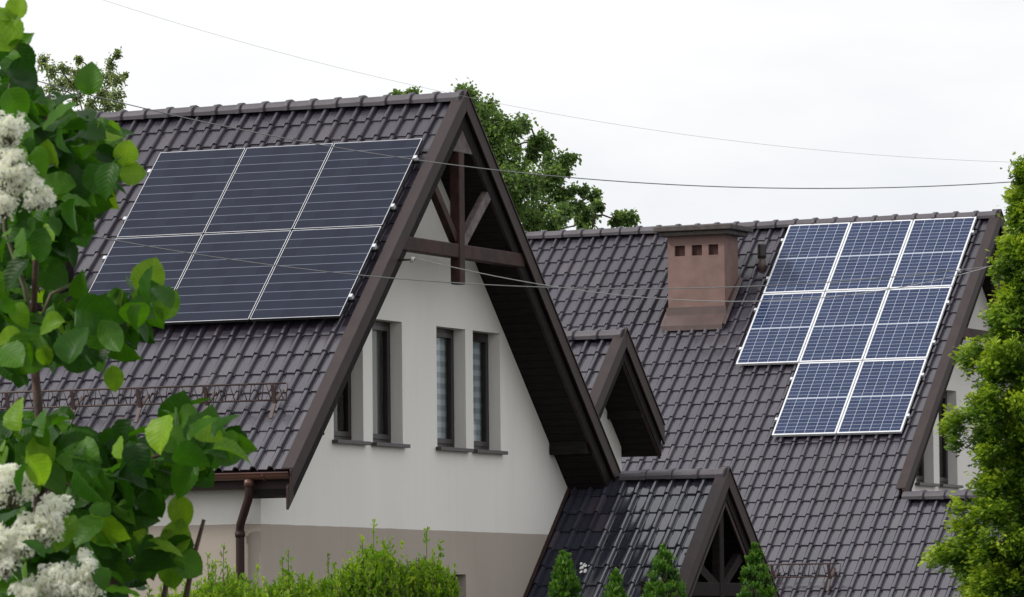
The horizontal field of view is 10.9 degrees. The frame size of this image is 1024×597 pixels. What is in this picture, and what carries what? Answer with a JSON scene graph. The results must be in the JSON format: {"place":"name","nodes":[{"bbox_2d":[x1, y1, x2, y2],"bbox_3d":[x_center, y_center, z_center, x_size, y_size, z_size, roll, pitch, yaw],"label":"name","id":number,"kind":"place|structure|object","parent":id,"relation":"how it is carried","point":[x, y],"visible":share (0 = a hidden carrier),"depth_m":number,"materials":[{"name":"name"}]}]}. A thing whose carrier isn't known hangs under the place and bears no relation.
{"place":"outdoors","nodes":[
{"label":"outdoors","id":0,"kind":"place"},
{"bbox_2d":[0,0,1023,229],"label":"sky","id":1,"kind":"structure","parent":0,"point":[939,80],"materials":[{"name":"white"}]},
{"bbox_2d":[38,81,1010,188],"bbox_3d":[0.398,-1.843,50.018,13.475,1.698,0.066,-1,-4,0],"label":"overhead cable","id":2,"kind":"object","parent":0,"point":[522,172],"visible":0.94,"depth_m":50.00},
{"bbox_2d":[92,235,991,288],"bbox_3d":[0.678,-0.642,62.597,0.038,1.407,30.147,-2,-4,26],"label":"overhead cable","id":3,"kind":"object","parent":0,"point":[513,285],"visible":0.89,"depth_m":61.01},
{"bbox_2d":[104,0,996,161],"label":"overhead cable","id":4,"kind":"object","parent":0,"point":[552,113],"visible":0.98,"depth_m":58.00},
{"label":"ground","id":5,"kind":"structure","parent":0,"visible":0},
{"bbox_2d":[35,46,129,112],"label":"birch tree","id":6,"kind":"object","parent":5,"relation":"on","point":[114,95],"visible":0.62,"depth_m":91.76,"materials":[{"name":"green plant"}]},
{"bbox_2d":[0,0,256,596],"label":"flowering bush","id":7,"kind":"object","parent":5,"relation":"on","point":[65,169],"visible":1,"depth_m":9.71,"materials":[{"name":"green plant"}]},
{"bbox_2d":[132,579,186,596],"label":"golden shrub","id":8,"kind":"object","parent":5,"relation":"on","point":[160,590],"visible":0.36,"depth_m":47.48,"materials":[{"name":"green plant"}]},
{"bbox_2d":[170,543,260,596],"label":"golden shrub","id":9,"kind":"object","parent":5,"relation":"on","point":[232,586],"visible":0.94,"depth_m":46.85,"materials":[{"name":"green plant"}]},
{"bbox_2d":[242,548,330,596],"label":"golden shrub","id":10,"kind":"object","parent":5,"relation":"on","point":[289,586],"visible":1,"depth_m":46.38,"materials":[{"name":"green plant"}]},
{"bbox_2d":[304,552,338,596],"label":"golden shrub","id":11,"kind":"object","parent":5,"relation":"on","point":[324,582],"visible":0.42,"depth_m":47.13,"materials":[{"name":"green plant"}]},
{"bbox_2d":[332,518,417,596],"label":"golden shrub","id":12,"kind":"object","parent":5,"relation":"on","point":[370,573],"visible":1,"depth_m":46.59,"materials":[{"name":"green plant"}]},
{"bbox_2d":[0,89,779,596],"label":"house","id":13,"kind":"structure","parent":5,"relation":"on","point":[486,431],"depth_m":62.86,"materials":[{"name":"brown tile"}]},
{"bbox_2d":[89,235,202,296],"bbox_3d":[-4.311,-0.196,61.512,1.186,1.095,1.095,-2,-4,25],"label":"solar panel","id":14,"kind":"object","parent":13,"relation":"on","point":[120,260],"visible":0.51,"depth_m":61.75,"materials":[{"name":"black glass"}]},
{"bbox_2d":[117,148,245,237],"bbox_3d":[-3.866,-1.220,62.567,1.186,1.095,1.095,-2,-4,25],"label":"solar panel","id":15,"kind":"object","parent":13,"relation":"on","point":[181,193],"visible":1,"depth_m":62.53,"materials":[{"name":"black glass"}]},
{"bbox_2d":[164,230,290,324],"bbox_3d":[-3.243,-0.239,61.021,1.126,1.095,1.095,-2,-4,25],"label":"solar panel","id":16,"kind":"object","parent":13,"relation":"on","point":[213,290],"visible":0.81,"depth_m":61.00,"materials":[{"name":"black glass"}]},
{"bbox_2d":[205,143,332,233],"bbox_3d":[-2.799,-1.262,62.076,1.126,1.095,1.095,-2,-4,25],"label":"solar panel","id":17,"kind":"object","parent":13,"relation":"on","point":[269,188],"visible":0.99,"depth_m":62.05,"materials":[{"name":"black glass"}]},
{"bbox_2d":[250,226,381,320],"bbox_3d":[-2.175,-0.281,60.530,1.186,1.095,1.095,-2,-4,25],"label":"solar panel","id":18,"kind":"object","parent":13,"relation":"on","point":[293,294],"visible":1,"depth_m":60.51,"materials":[{"name":"black glass"}]},
{"bbox_2d":[332,375,370,444],"bbox_3d":[-1.910,0.922,60.758,0.285,1.454,0.850,-2,-4,25],"label":"window","id":19,"kind":"structure","parent":13,"relation":"in","point":[340,437],"depth_m":61.01,"materials":[{"name":"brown glass"}]},
{"bbox_2d":[293,138,422,229],"bbox_3d":[-1.731,-1.305,61.585,1.186,1.095,1.095,-2,-4,25],"label":"solar panel","id":20,"kind":"object","parent":13,"relation":"on","point":[351,189],"visible":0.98,"depth_m":61.57,"materials":[{"name":"black glass"}]},
{"bbox_2d":[371,321,410,447],"bbox_3d":[-1.520,0.979,61.683,0.355,1.455,0.880,-2,-4,25],"label":"window","id":21,"kind":"structure","parent":13,"relation":"in","point":[383,440],"depth_m":61.96,"materials":[{"name":"black glass"}]},
{"bbox_2d":[436,328,473,452],"bbox_3d":[-0.781,1.072,63.217,0.300,1.454,0.890,-2,-4,25],"label":"window","id":22,"kind":"structure","parent":13,"relation":"in","point":[444,337],"depth_m":63.49,"materials":[{"name":"grey glass"}]},
{"bbox_2d":[472,332,507,454],"bbox_3d":[-0.368,1.127,64.110,0.300,1.454,0.860,-2,-4,25],"label":"window","id":23,"kind":"structure","parent":13,"relation":"in","point":[480,340],"depth_m":64.38,"materials":[{"name":"grey glass"}]},
{"bbox_2d":[579,562,589,572],"bbox_3d":[0.862,3.245,64.847,0.139,0.134,0.135,-2,-4,25],"label":"bird dropping","id":24,"kind":"object","parent":13,"relation":"on","point":[583,566],"visible":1,"depth_m":64.86,"materials":[{"name":"white"}]},
{"bbox_2d":[415,258,991,301],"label":"overhead cable","id":25,"kind":"object","parent":13,"relation":"attached to","point":[694,300],"visible":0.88,"depth_m":68.32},
{"bbox_2d":[401,526,460,596],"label":"golden shrub","id":26,"kind":"object","parent":5,"relation":"on","point":[433,579],"visible":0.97,"depth_m":46.84,"materials":[{"name":"green plant"}]},
{"bbox_2d":[388,77,640,231],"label":"maple tree","id":27,"kind":"object","parent":5,"relation":"on","point":[502,133],"visible":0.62,"depth_m":97.45,"materials":[{"name":"green plant"}]},
{"bbox_2d":[548,550,583,596],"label":"thuja tree","id":28,"kind":"object","parent":5,"relation":"on","point":[564,583],"visible":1,"depth_m":49.92,"materials":[{"name":"green plant"}]},
{"bbox_2d":[602,567,630,596],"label":"thuja tree","id":29,"kind":"object","parent":5,"relation":"on","point":[615,589],"visible":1,"depth_m":50.37,"materials":[{"name":"green plant"}]},
{"bbox_2d":[639,542,687,596],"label":"thuja tree","id":30,"kind":"object","parent":5,"relation":"on","point":[667,574],"visible":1,"depth_m":49.54,"materials":[{"name":"green plant"}]},
{"bbox_2d":[736,542,777,596],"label":"thuja tree","id":31,"kind":"object","parent":5,"relation":"on","point":[756,569],"visible":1,"depth_m":50.14,"materials":[{"name":"green plant"}]},
{"bbox_2d":[525,209,1023,596],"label":"house","id":32,"kind":"structure","parent":5,"relation":"on","point":[859,515],"depth_m":79.58,"materials":[{"name":"tile"}]},
{"bbox_2d":[736,292,824,365],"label":"solar panel","id":33,"kind":"object","parent":32,"relation":"on","point":[778,332],"visible":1,"depth_m":80.44,"materials":[{"name":"blue glass"}]},
{"bbox_2d":[763,222,850,293],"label":"solar panel","id":34,"kind":"object","parent":32,"relation":"on","point":[808,253],"visible":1,"depth_m":81.55,"materials":[{"name":"blue glass"}]},
{"bbox_2d":[772,361,861,436],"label":"solar panel","id":35,"kind":"object","parent":32,"relation":"on","point":[816,398],"visible":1,"depth_m":78.93,"materials":[{"name":"blue glass"}]},
{"bbox_2d":[799,289,887,362],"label":"solar panel","id":36,"kind":"object","parent":32,"relation":"on","point":[843,327],"visible":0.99,"depth_m":80.02,"materials":[{"name":"blue glass"}]},
{"bbox_2d":[826,220,912,290],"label":"solar panel","id":37,"kind":"object","parent":32,"relation":"on","point":[870,249],"visible":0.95,"depth_m":81.12,"materials":[{"name":"blue glass"}]},
{"bbox_2d":[837,358,926,434],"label":"solar panel","id":38,"kind":"object","parent":32,"relation":"on","point":[881,397],"visible":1,"depth_m":78.50,"materials":[{"name":"blue glass"}]},
{"bbox_2d":[863,287,951,360],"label":"solar panel","id":39,"kind":"object","parent":32,"relation":"on","point":[908,323],"visible":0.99,"depth_m":79.60,"materials":[{"name":"blue glass"}]},
{"bbox_2d":[915,456,939,486],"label":"window","id":40,"kind":"structure","parent":32,"relation":"in","point":[919,479],"depth_m":79.46,"materials":[{"name":"grey glass"}]},
{"bbox_2d":[889,217,976,288],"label":"solar panel","id":41,"kind":"object","parent":32,"relation":"on","point":[936,245],"visible":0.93,"depth_m":80.70,"materials":[{"name":"blue glass"}]},
{"bbox_2d":[939,391,962,487],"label":"window","id":42,"kind":"structure","parent":32,"relation":"in","point":[943,481],"depth_m":80.47,"materials":[{"name":"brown glass"}]},
{"bbox_2d":[918,152,1023,596],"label":"thuja tree","id":43,"kind":"object","parent":5,"relation":"on","point":[990,566],"visible":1,"depth_m":44.58,"materials":[{"name":"green plant"}]}
]}

